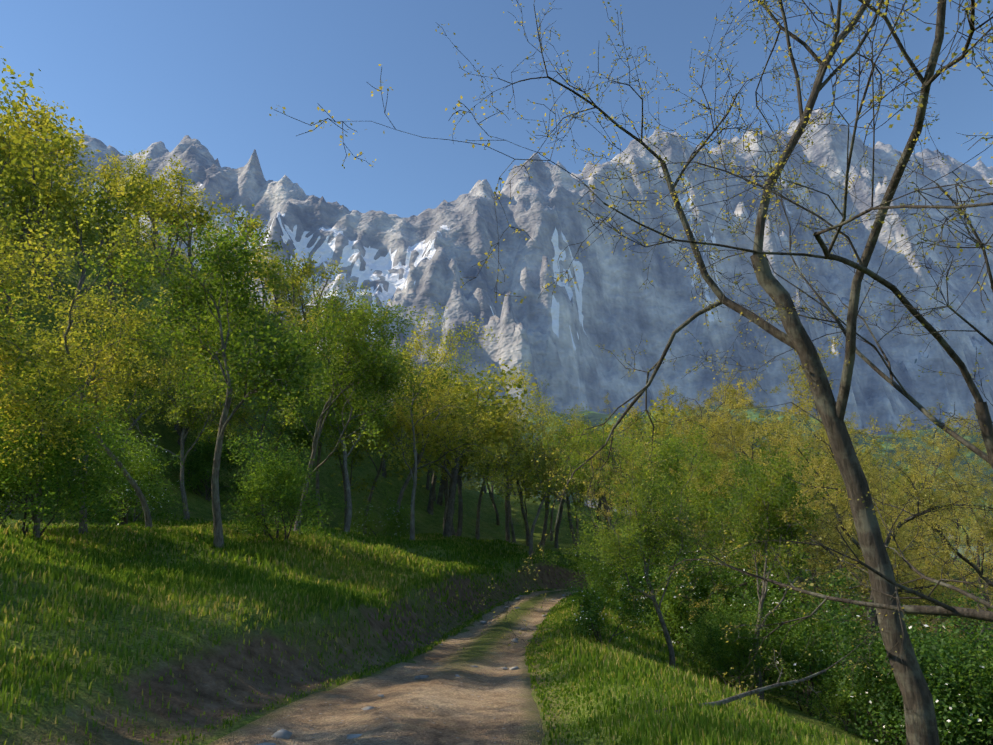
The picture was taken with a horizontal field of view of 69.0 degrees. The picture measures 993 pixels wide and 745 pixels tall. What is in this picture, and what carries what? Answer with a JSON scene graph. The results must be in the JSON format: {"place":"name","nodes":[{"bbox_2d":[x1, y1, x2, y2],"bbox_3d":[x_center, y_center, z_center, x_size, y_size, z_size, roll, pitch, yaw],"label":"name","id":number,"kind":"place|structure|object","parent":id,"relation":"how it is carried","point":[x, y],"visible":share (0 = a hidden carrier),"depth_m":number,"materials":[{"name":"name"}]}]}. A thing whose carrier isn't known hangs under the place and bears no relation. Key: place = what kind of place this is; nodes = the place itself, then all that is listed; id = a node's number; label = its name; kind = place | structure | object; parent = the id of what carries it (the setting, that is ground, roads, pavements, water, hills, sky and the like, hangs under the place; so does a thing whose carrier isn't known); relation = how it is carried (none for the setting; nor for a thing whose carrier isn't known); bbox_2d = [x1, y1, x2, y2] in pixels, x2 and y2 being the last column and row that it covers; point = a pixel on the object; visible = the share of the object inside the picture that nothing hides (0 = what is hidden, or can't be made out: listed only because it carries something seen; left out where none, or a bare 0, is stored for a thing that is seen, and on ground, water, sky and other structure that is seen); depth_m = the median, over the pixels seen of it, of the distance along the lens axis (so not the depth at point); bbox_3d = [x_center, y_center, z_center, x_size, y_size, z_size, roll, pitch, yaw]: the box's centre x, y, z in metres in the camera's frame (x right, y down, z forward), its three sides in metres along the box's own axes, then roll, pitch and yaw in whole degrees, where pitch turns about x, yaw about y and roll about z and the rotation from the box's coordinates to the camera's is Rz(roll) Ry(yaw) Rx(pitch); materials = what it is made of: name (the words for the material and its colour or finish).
{"place":"outdoors","nodes":[
{"label":"outdoors","id":0,"kind":"place"},
{"bbox_2d":[207,589,581,744],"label":"dirt track","id":1,"kind":"structure","parent":0,"point":[488,700],"depth_m":7.73,"materials":[{"name":"dirt"},{"name":"stone"},{"name":"grass"}]},
{"bbox_2d":[256,594,566,744],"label":"track stones","id":2,"kind":"object","parent":1,"relation":"on","point":[283,734],"visible":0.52,"depth_m":7.36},
{"bbox_2d":[0,509,870,744],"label":"grass","id":3,"kind":"structure","parent":0,"point":[195,582],"depth_m":10.49,"materials":[{"name":"plant"}]},
{"bbox_2d":[0,191,992,744],"bbox_3d":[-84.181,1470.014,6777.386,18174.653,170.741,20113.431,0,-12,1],"label":"terrain","id":4,"kind":"structure","parent":0,"point":[220,679],"depth_m":11.58,"materials":[{"name":"green plant"}]},
{"bbox_2d":[0,102,47,199],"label":"canopy tree","id":5,"kind":"object","parent":4,"relation":"on","point":[11,142],"visible":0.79,"depth_m":35.64,"materials":[{"name":"plant"}]},
{"bbox_2d":[0,164,50,319],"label":"canopy tree","id":6,"kind":"object","parent":4,"relation":"on","point":[20,224],"visible":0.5,"depth_m":33.49,"materials":[{"name":"plant"}]},
{"bbox_2d":[0,144,72,259],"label":"canopy tree","id":7,"kind":"object","parent":4,"relation":"on","point":[24,190],"visible":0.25,"depth_m":37.74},
{"bbox_2d":[0,115,84,214],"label":"canopy tree","id":8,"kind":"object","parent":4,"relation":"on","point":[82,146],"visible":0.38,"depth_m":40.88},
{"bbox_2d":[0,119,87,284],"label":"canopy tree","id":9,"kind":"object","parent":4,"relation":"on","point":[52,150],"visible":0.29,"depth_m":40.85,"materials":[{"name":"plant"}]},
{"bbox_2d":[0,91,93,272],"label":"canopy tree","id":10,"kind":"object","parent":4,"relation":"on","point":[7,127],"visible":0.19,"depth_m":40.00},
{"bbox_2d":[0,169,99,366],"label":"tree","id":11,"kind":"object","parent":4,"relation":"on","point":[6,269],"visible":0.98,"depth_m":11.95,"materials":[{"name":"green plant"}]},
{"bbox_2d":[0,122,100,312],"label":"canopy tree","id":12,"kind":"object","parent":4,"relation":"on","point":[48,170],"visible":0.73,"depth_m":33.33,"materials":[{"name":"plant"}]},
{"bbox_2d":[1,157,109,299],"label":"tree","id":13,"kind":"object","parent":4,"relation":"on","point":[55,255],"visible":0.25,"depth_m":37.97,"materials":[{"name":"green plant"}]},
{"bbox_2d":[0,196,114,432],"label":"tree","id":14,"kind":"object","parent":4,"relation":"on","point":[22,354],"visible":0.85,"depth_m":12.80,"materials":[{"name":"green plant"}]},
{"bbox_2d":[0,311,138,541],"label":"bush","id":15,"kind":"object","parent":4,"relation":"on","point":[20,479],"visible":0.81,"depth_m":14.22,"materials":[{"name":"green plant"}]},
{"bbox_2d":[0,46,151,252],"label":"canopy tree","id":16,"kind":"object","parent":4,"relation":"on","point":[43,118],"visible":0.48,"depth_m":44.50,"materials":[{"name":"plant"}]},
{"bbox_2d":[0,294,158,537],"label":"tree","id":17,"kind":"object","parent":4,"relation":"on","point":[46,423],"visible":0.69,"depth_m":13.81,"materials":[{"name":"green plant"}]},
{"bbox_2d":[0,213,159,527],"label":"tree","id":18,"kind":"object","parent":4,"relation":"on","point":[143,501],"visible":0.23,"depth_m":19.25,"materials":[{"name":"green plant"}]},
{"bbox_2d":[60,157,131,253],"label":"canopy tree","id":19,"kind":"object","parent":4,"relation":"on","point":[107,174],"visible":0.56,"depth_m":57.48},
{"bbox_2d":[33,167,163,365],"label":"canopy tree","id":20,"kind":"object","parent":4,"relation":"on","point":[81,235],"visible":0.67,"depth_m":35.21,"materials":[{"name":"plant"}]},
{"bbox_2d":[10,183,211,533],"bbox_3d":[-9.242,-0.209,17.343,4.810,8.168,5.450,0,0,-10],"label":"tree","id":21,"kind":"object","parent":4,"relation":"on","point":[65,339],"visible":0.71,"depth_m":16.87,"materials":[{"name":"green plant"}]},
{"bbox_2d":[60,173,165,331],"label":"canopy tree","id":22,"kind":"object","parent":4,"relation":"on","point":[107,206],"visible":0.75,"depth_m":41.17,"materials":[{"name":"plant"}]},
{"bbox_2d":[45,411,194,525],"bbox_3d":[-12.222,3.344,23.742,4.882,4.082,6.259,5,-13,-22],"label":"bush","id":23,"kind":"object","parent":4,"relation":"on","point":[143,472],"visible":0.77,"depth_m":23.74,"materials":[{"name":"green plant"}]},
{"bbox_2d":[71,300,176,474],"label":"tree","id":24,"kind":"object","parent":4,"relation":"on","point":[146,351],"visible":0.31,"depth_m":29.90,"materials":[{"name":"green plant"}]},
{"bbox_2d":[85,199,175,323],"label":"canopy tree","id":25,"kind":"object","parent":4,"relation":"on","point":[105,257],"visible":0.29,"depth_m":40.53,"materials":[{"name":"plant"}]},
{"bbox_2d":[109,150,169,243],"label":"canopy tree","id":26,"kind":"object","parent":4,"relation":"on","point":[143,180],"visible":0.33,"depth_m":70.53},
{"bbox_2d":[94,272,221,435],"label":"canopy tree","id":27,"kind":"object","parent":4,"relation":"on","point":[178,428],"visible":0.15,"depth_m":39.30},
{"bbox_2d":[134,170,182,272],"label":"canopy tree","id":28,"kind":"object","parent":4,"relation":"on","point":[162,193],"visible":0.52,"depth_m":59.43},
{"bbox_2d":[144,155,213,275],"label":"canopy tree","id":29,"kind":"object","parent":4,"relation":"on","point":[178,182],"visible":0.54,"depth_m":60.68,"materials":[{"name":"plant"}]},
{"bbox_2d":[68,284,291,519],"bbox_3d":[-12.449,1.454,29.145,8.233,9.165,6.709,-2,-12,8],"label":"tree","id":30,"kind":"object","parent":4,"relation":"on","point":[201,424],"visible":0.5,"depth_m":28.11,"materials":[{"name":"green plant"}]},
{"bbox_2d":[137,188,230,273],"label":"canopy tree","id":31,"kind":"object","parent":4,"relation":"on","point":[177,239],"visible":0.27,"depth_m":63.41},
{"bbox_2d":[121,306,253,449],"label":"tree","id":32,"kind":"object","parent":4,"relation":"on","point":[136,420],"visible":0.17,"depth_m":33.69,"materials":[{"name":"green plant"}]},
{"bbox_2d":[126,174,260,286],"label":"canopy tree","id":33,"kind":"object","parent":4,"relation":"on","point":[199,217],"visible":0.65,"depth_m":59.34,"materials":[{"name":"plant"}]},
{"bbox_2d":[67,204,338,548],"bbox_3d":[-6.799,0.155,16.864,7.736,8.202,5.234,-9,-7,43],"label":"tree","id":34,"kind":"object","parent":4,"relation":"on","point":[272,355],"visible":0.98,"depth_m":16.50,"materials":[{"name":"green plant"}]},
{"bbox_2d":[162,422,254,501],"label":"bush","id":35,"kind":"object","parent":4,"relation":"on","point":[200,469],"visible":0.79,"depth_m":33.80,"materials":[{"name":"green plant"}]},
{"bbox_2d":[153,251,263,444],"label":"canopy tree","id":36,"kind":"object","parent":4,"relation":"on","point":[186,430],"depth_m":38.01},
{"bbox_2d":[101,299,321,490],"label":"canopy tree","id":37,"kind":"object","parent":4,"relation":"on","point":[161,412],"visible":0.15,"depth_m":37.94,"materials":[{"name":"plant"}]},
{"bbox_2d":[211,204,293,290],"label":"canopy tree","id":38,"kind":"object","parent":4,"relation":"on","point":[252,226],"visible":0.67,"depth_m":70.68,"materials":[{"name":"plant"}]},
{"bbox_2d":[195,331,322,515],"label":"tree","id":39,"kind":"object","parent":4,"relation":"on","point":[250,426],"visible":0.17,"depth_m":36.30,"materials":[{"name":"green plant"}]},
{"bbox_2d":[219,422,338,543],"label":"bush","id":40,"kind":"object","parent":4,"relation":"on","point":[281,482],"visible":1,"depth_m":18.50,"materials":[{"name":"green plant"}]},
{"bbox_2d":[276,253,322,335],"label":"canopy tree","id":41,"kind":"object","parent":4,"relation":"on","point":[295,278],"visible":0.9,"depth_m":68.19,"materials":[{"name":"plant"}]},
{"bbox_2d":[301,257,342,337],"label":"canopy tree","id":42,"kind":"object","parent":4,"relation":"on","point":[322,275],"visible":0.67,"depth_m":81.78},
{"bbox_2d":[256,347,408,527],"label":"tree","id":43,"kind":"object","parent":4,"relation":"on","point":[300,432],"visible":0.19,"depth_m":34.53,"materials":[{"name":"green plant"}]},
{"bbox_2d":[254,333,422,531],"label":"tree","id":44,"kind":"object","parent":4,"relation":"on","point":[329,423],"visible":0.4,"depth_m":31.16,"materials":[{"name":"green plant"}]},
{"bbox_2d":[323,427,382,528],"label":"canopy tree","id":45,"kind":"object","parent":4,"relation":"on","point":[339,453],"visible":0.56,"depth_m":37.29,"materials":[{"name":"plant"}]},
{"bbox_2d":[265,274,452,531],"bbox_3d":[-4.828,1.141,22.740,5.504,8.610,5.060,-11,-16,42],"label":"tree","id":46,"kind":"object","parent":4,"relation":"on","point":[368,369],"visible":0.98,"depth_m":23.05,"materials":[{"name":"green plant"}]},
{"bbox_2d":[334,482,417,538],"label":"bush","id":47,"kind":"object","parent":4,"relation":"on","point":[396,525],"visible":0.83,"depth_m":31.65,"materials":[{"name":"green plant"}]},
{"bbox_2d":[314,335,451,533],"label":"tree","id":48,"kind":"object","parent":4,"relation":"on","point":[378,472],"visible":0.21,"depth_m":37.95,"materials":[{"name":"green plant"}]},
{"bbox_2d":[360,302,501,539],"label":"oak","id":49,"kind":"object","parent":4,"relation":"on","point":[412,513],"visible":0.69,"depth_m":32.02,"materials":[{"name":"green plant"}]},
{"bbox_2d":[392,368,477,535],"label":"canopy tree","id":50,"kind":"object","parent":4,"relation":"on","point":[446,492],"visible":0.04,"depth_m":44.52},
{"bbox_2d":[353,358,542,536],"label":"canopy tree","id":51,"kind":"object","parent":4,"relation":"on","point":[447,531],"visible":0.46,"depth_m":39.41,"materials":[{"name":"plant"}]},
{"bbox_2d":[400,360,520,535],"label":"canopy tree","id":52,"kind":"object","parent":4,"relation":"on","point":[460,478],"visible":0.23,"depth_m":39.88,"materials":[{"name":"plant"}]},
{"bbox_2d":[380,335,541,515],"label":"tree","id":53,"kind":"object","parent":4,"relation":"on","point":[450,450],"visible":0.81,"depth_m":32.86,"materials":[{"name":"green plant"}]},
{"bbox_2d":[409,338,516,530],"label":"tree","id":54,"kind":"object","parent":4,"relation":"on","point":[434,446],"visible":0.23,"depth_m":39.44,"materials":[{"name":"green plant"}]},
{"bbox_2d":[433,362,552,539],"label":"tree","id":55,"kind":"object","parent":4,"relation":"on","point":[477,532],"visible":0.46,"depth_m":40.39,"materials":[{"name":"green plant"}]},
{"bbox_2d":[454,384,555,542],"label":"tree","id":56,"kind":"object","parent":4,"relation":"on","point":[510,518],"visible":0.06,"depth_m":46.60,"materials":[{"name":"green plant"}]},
{"bbox_2d":[428,368,592,542],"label":"canopy tree","id":57,"kind":"object","parent":4,"relation":"on","point":[507,531],"visible":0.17,"depth_m":41.93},
{"bbox_2d":[479,406,561,545],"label":"canopy tree","id":58,"kind":"object","parent":4,"relation":"on","point":[500,441],"visible":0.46,"depth_m":39.96,"materials":[{"name":"plant"}]},
{"bbox_2d":[522,409,575,545],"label":"canopy tree","id":59,"kind":"object","parent":4,"relation":"on","point":[545,524],"visible":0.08,"depth_m":46.56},
{"bbox_2d":[500,396,600,548],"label":"tree","id":60,"kind":"object","parent":4,"relation":"on","point":[535,449],"visible":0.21,"depth_m":40.71,"materials":[{"name":"green plant"}]},
{"bbox_2d":[523,429,593,557],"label":"canopy tree","id":61,"kind":"object","parent":4,"relation":"on","point":[573,536],"visible":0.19,"depth_m":39.39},
{"bbox_2d":[507,385,624,554],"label":"tree","id":62,"kind":"object","parent":4,"relation":"on","point":[535,520],"visible":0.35,"depth_m":39.77,"materials":[{"name":"green plant"}]},
{"bbox_2d":[529,418,641,561],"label":"tree","id":63,"kind":"object","parent":4,"relation":"on","point":[578,485],"visible":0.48,"depth_m":33.33,"materials":[{"name":"green plant"}]},
{"bbox_2d":[562,554,671,643],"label":"shrub","id":64,"kind":"object","parent":4,"relation":"on","point":[591,616],"visible":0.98,"depth_m":13.56,"materials":[{"name":"green plant"}]},
{"bbox_2d":[567,538,667,602],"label":"shrub","id":65,"kind":"object","parent":4,"relation":"on","point":[588,563],"visible":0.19,"depth_m":25.55,"materials":[{"name":"green plant"}]},
{"bbox_2d":[269,0,992,468],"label":"tree","id":66,"kind":"object","parent":4,"relation":"on","point":[983,414],"visible":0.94,"depth_m":7.18,"materials":[{"name":"brown plant"}]},
{"bbox_2d":[534,408,733,595],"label":"tree","id":67,"kind":"object","parent":4,"relation":"on","point":[617,449],"visible":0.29,"depth_m":27.33,"materials":[{"name":"green plant"}]},
{"bbox_2d":[607,393,680,538],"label":"canopy tree","id":68,"kind":"object","parent":4,"relation":"on","point":[663,415],"visible":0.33,"depth_m":47.35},
{"bbox_2d":[533,413,758,668],"bbox_3d":[2.739,3.370,14.696,4.556,5.122,3.717,6,-13,-25],"label":"tree","id":69,"kind":"object","parent":4,"relation":"on","point":[641,531],"visible":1,"depth_m":14.26,"materials":[{"name":"green plant"}]},
{"bbox_2d":[589,522,755,658],"bbox_3d":[4.775,5.959,19.393,3.286,3.796,3.961,8,-14,-32],"label":"shrub","id":70,"kind":"object","parent":4,"relation":"on","point":[667,607],"visible":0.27,"depth_m":18.79,"materials":[{"name":"green plant"}]},
{"bbox_2d":[594,430,760,568],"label":"tree","id":71,"kind":"object","parent":4,"relation":"on","point":[666,466],"visible":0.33,"depth_m":21.48,"materials":[{"name":"green plant"}]},
{"bbox_2d":[581,374,790,552],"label":"tree","id":72,"kind":"object","parent":4,"relation":"on","point":[667,392],"visible":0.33,"depth_m":26.50,"materials":[{"name":"green plant"}]},
{"bbox_2d":[607,542,766,654],"bbox_3d":[4.688,6.582,20.221,3.451,3.896,4.908,9,-15,-35],"label":"shrub","id":73,"kind":"object","parent":4,"relation":"on","point":[668,605],"visible":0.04,"depth_m":19.73,"materials":[{"name":"green plant"}]},
{"bbox_2d":[617,538,777,686],"bbox_3d":[5.607,6.335,19.442,4.573,3.823,5.863,1,-12,-3],"label":"shrub","id":74,"kind":"object","parent":4,"relation":"on","point":[687,592],"visible":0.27,"depth_m":18.64,"materials":[{"name":"green plant"}]},
{"bbox_2d":[607,538,793,684],"bbox_3d":[5.564,6.467,20.408,5.799,3.781,4.523,0,-12,2],"label":"shrub","id":75,"kind":"object","parent":4,"relation":"on","point":[709,581],"depth_m":20.35,"materials":[{"name":"green plant"}]},
{"bbox_2d":[642,395,768,558],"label":"tree","id":76,"kind":"object","parent":4,"relation":"on","point":[693,404],"visible":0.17,"depth_m":47.58,"materials":[{"name":"green plant"}]},
{"bbox_2d":[435,0,992,744],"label":"leaning oak","id":77,"kind":"object","parent":4,"relation":"on","point":[919,708],"visible":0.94,"depth_m":9.03,"materials":[{"name":"brown plant"}]},
{"bbox_2d":[635,389,798,578],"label":"tree","id":78,"kind":"object","parent":4,"relation":"on","point":[685,406],"visible":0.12,"depth_m":39.07,"materials":[{"name":"green plant"}]},
{"bbox_2d":[667,586,792,694],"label":"shrub","id":79,"kind":"object","parent":4,"relation":"on","point":[724,651],"visible":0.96,"depth_m":14.93,"materials":[{"name":"green plant"}]},
{"bbox_2d":[656,458,826,676],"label":"tree","id":80,"kind":"object","parent":4,"relation":"on","point":[714,499],"visible":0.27,"depth_m":20.57,"materials":[{"name":"green plant"}]},
{"bbox_2d":[669,363,840,706],"bbox_3d":[6.613,3.935,18.035,3.246,8.724,4.479,8,-15,-35],"label":"tree","id":81,"kind":"object","parent":4,"relation":"on","point":[721,476],"visible":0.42,"depth_m":18.69,"materials":[{"name":"green plant"}]},
{"bbox_2d":[653,544,866,711],"bbox_3d":[6.261,6.081,17.637,5.950,3.880,4.641,-9,-15,36],"label":"shrub","id":82,"kind":"object","parent":4,"relation":"on","point":[771,618],"visible":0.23,"depth_m":17.09,"materials":[{"name":"green plant"}]},
{"bbox_2d":[654,631,879,721],"bbox_3d":[2.937,3.509,7.871,4.429,1.074,0.810,8,-14,-32],"label":"fallen branch","id":83,"kind":"object","parent":4,"relation":"on","point":[739,696],"visible":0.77,"depth_m":7.86,"materials":[{"name":"brown wood"}]},
{"bbox_2d":[691,433,846,699],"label":"tree","id":84,"kind":"object","parent":4,"relation":"on","point":[783,531],"visible":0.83,"depth_m":16.06,"materials":[{"name":"green plant"}]},
{"bbox_2d":[642,404,913,603],"bbox_3d":[11.106,5.873,29.678,10.737,10.188,5.997,-5,-13,22],"label":"tree","id":85,"kind":"object","parent":4,"relation":"on","point":[848,543],"visible":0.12,"depth_m":29.71,"materials":[{"name":"green plant"}]},
{"bbox_2d":[666,405,891,612],"bbox_3d":[10.945,6.026,27.295,6.088,9.767,6.186,6,-13,-25],"label":"tree","id":86,"kind":"object","parent":4,"relation":"on","point":[822,555],"visible":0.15,"depth_m":26.79,"materials":[{"name":"green plant"}]},
{"bbox_2d":[715,406,858,571],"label":"tree","id":87,"kind":"object","parent":4,"relation":"on","point":[795,458],"visible":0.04,"depth_m":35.26,"materials":[{"name":"green plant"}]},
{"bbox_2d":[735,581,864,723],"bbox_3d":[6.731,6.067,15.700,2.878,3.325,3.470,-11,-16,41],"label":"shrub","id":88,"kind":"object","parent":4,"relation":"on","point":[803,638],"visible":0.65,"depth_m":15.39,"materials":[{"name":"green plant"}]},
{"bbox_2d":[618,0,992,734],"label":"tree","id":89,"kind":"object","parent":4,"relation":"on","point":[938,608],"visible":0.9,"depth_m":8.18,"materials":[{"name":"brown plant"}]},
{"bbox_2d":[765,412,882,589],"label":"tree","id":90,"kind":"object","parent":4,"relation":"on","point":[766,415],"visible":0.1,"depth_m":45.87,"materials":[{"name":"green plant"}]},
{"bbox_2d":[741,408,950,619],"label":"tree","id":91,"kind":"object","parent":4,"relation":"on","point":[792,443],"visible":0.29,"depth_m":23.88,"materials":[{"name":"green plant"}]},
{"bbox_2d":[705,336,992,742],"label":"tree","id":92,"kind":"object","parent":4,"relation":"on","point":[809,402],"visible":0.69,"depth_m":14.31,"materials":[{"name":"green plant"}]},
{"bbox_2d":[801,643,900,743],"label":"shrub","id":93,"kind":"object","parent":4,"relation":"on","point":[841,704],"visible":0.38,"depth_m":12.97,"materials":[{"name":"green plant"}]},
{"bbox_2d":[802,444,913,577],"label":"tree","id":94,"kind":"object","parent":4,"relation":"on","point":[881,490],"visible":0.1,"depth_m":35.20,"materials":[{"name":"green plant"}]},
{"bbox_2d":[781,412,960,619],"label":"tree","id":95,"kind":"object","parent":4,"relation":"on","point":[814,456],"visible":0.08,"depth_m":41.57,"materials":[{"name":"green plant"}]},
{"bbox_2d":[792,556,992,744],"bbox_3d":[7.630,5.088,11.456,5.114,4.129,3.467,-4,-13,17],"label":"shrub","id":96,"kind":"object","parent":4,"relation":"on","point":[861,680],"visible":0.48,"depth_m":11.46,"materials":[{"name":"green plant"}]},
{"bbox_2d":[816,399,992,673],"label":"tree","id":97,"kind":"object","parent":4,"relation":"on","point":[942,479],"visible":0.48,"depth_m":15.82,"materials":[{"name":"green plant"}]},
{"bbox_2d":[833,411,991,632],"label":"tree","id":98,"kind":"object","parent":4,"relation":"on","point":[898,452],"visible":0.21,"depth_m":39.12,"materials":[{"name":"green plant"}]},
{"bbox_2d":[854,495,992,658],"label":"tree","id":99,"kind":"object","parent":4,"relation":"on","point":[990,555],"visible":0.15,"depth_m":25.29,"materials":[{"name":"green plant"}]},
{"bbox_2d":[870,408,986,590],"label":"tree","id":100,"kind":"object","parent":4,"relation":"on","point":[950,455],"visible":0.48,"depth_m":49.59,"materials":[{"name":"green plant"}]},
{"bbox_2d":[875,437,992,656],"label":"tree","id":101,"kind":"object","parent":4,"relation":"on","point":[968,541],"visible":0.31,"depth_m":30.56,"materials":[{"name":"green plant"}]},
{"bbox_2d":[888,418,992,661],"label":"tree","id":102,"kind":"object","parent":4,"relation":"on","point":[982,517],"visible":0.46,"depth_m":20.42,"materials":[{"name":"green plant"}]},
{"bbox_2d":[0,0,992,217],"label":"sky","id":103,"kind":"structure","parent":0,"point":[136,74],"materials":[{"name":"blue"}]},
{"bbox_2d":[2,107,992,545],"bbox_3d":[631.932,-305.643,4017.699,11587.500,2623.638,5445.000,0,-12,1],"label":"mountain massif","id":104,"kind":"structure","parent":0,"point":[566,337],"depth_m":2870.95,"materials":[{"name":"stone"}]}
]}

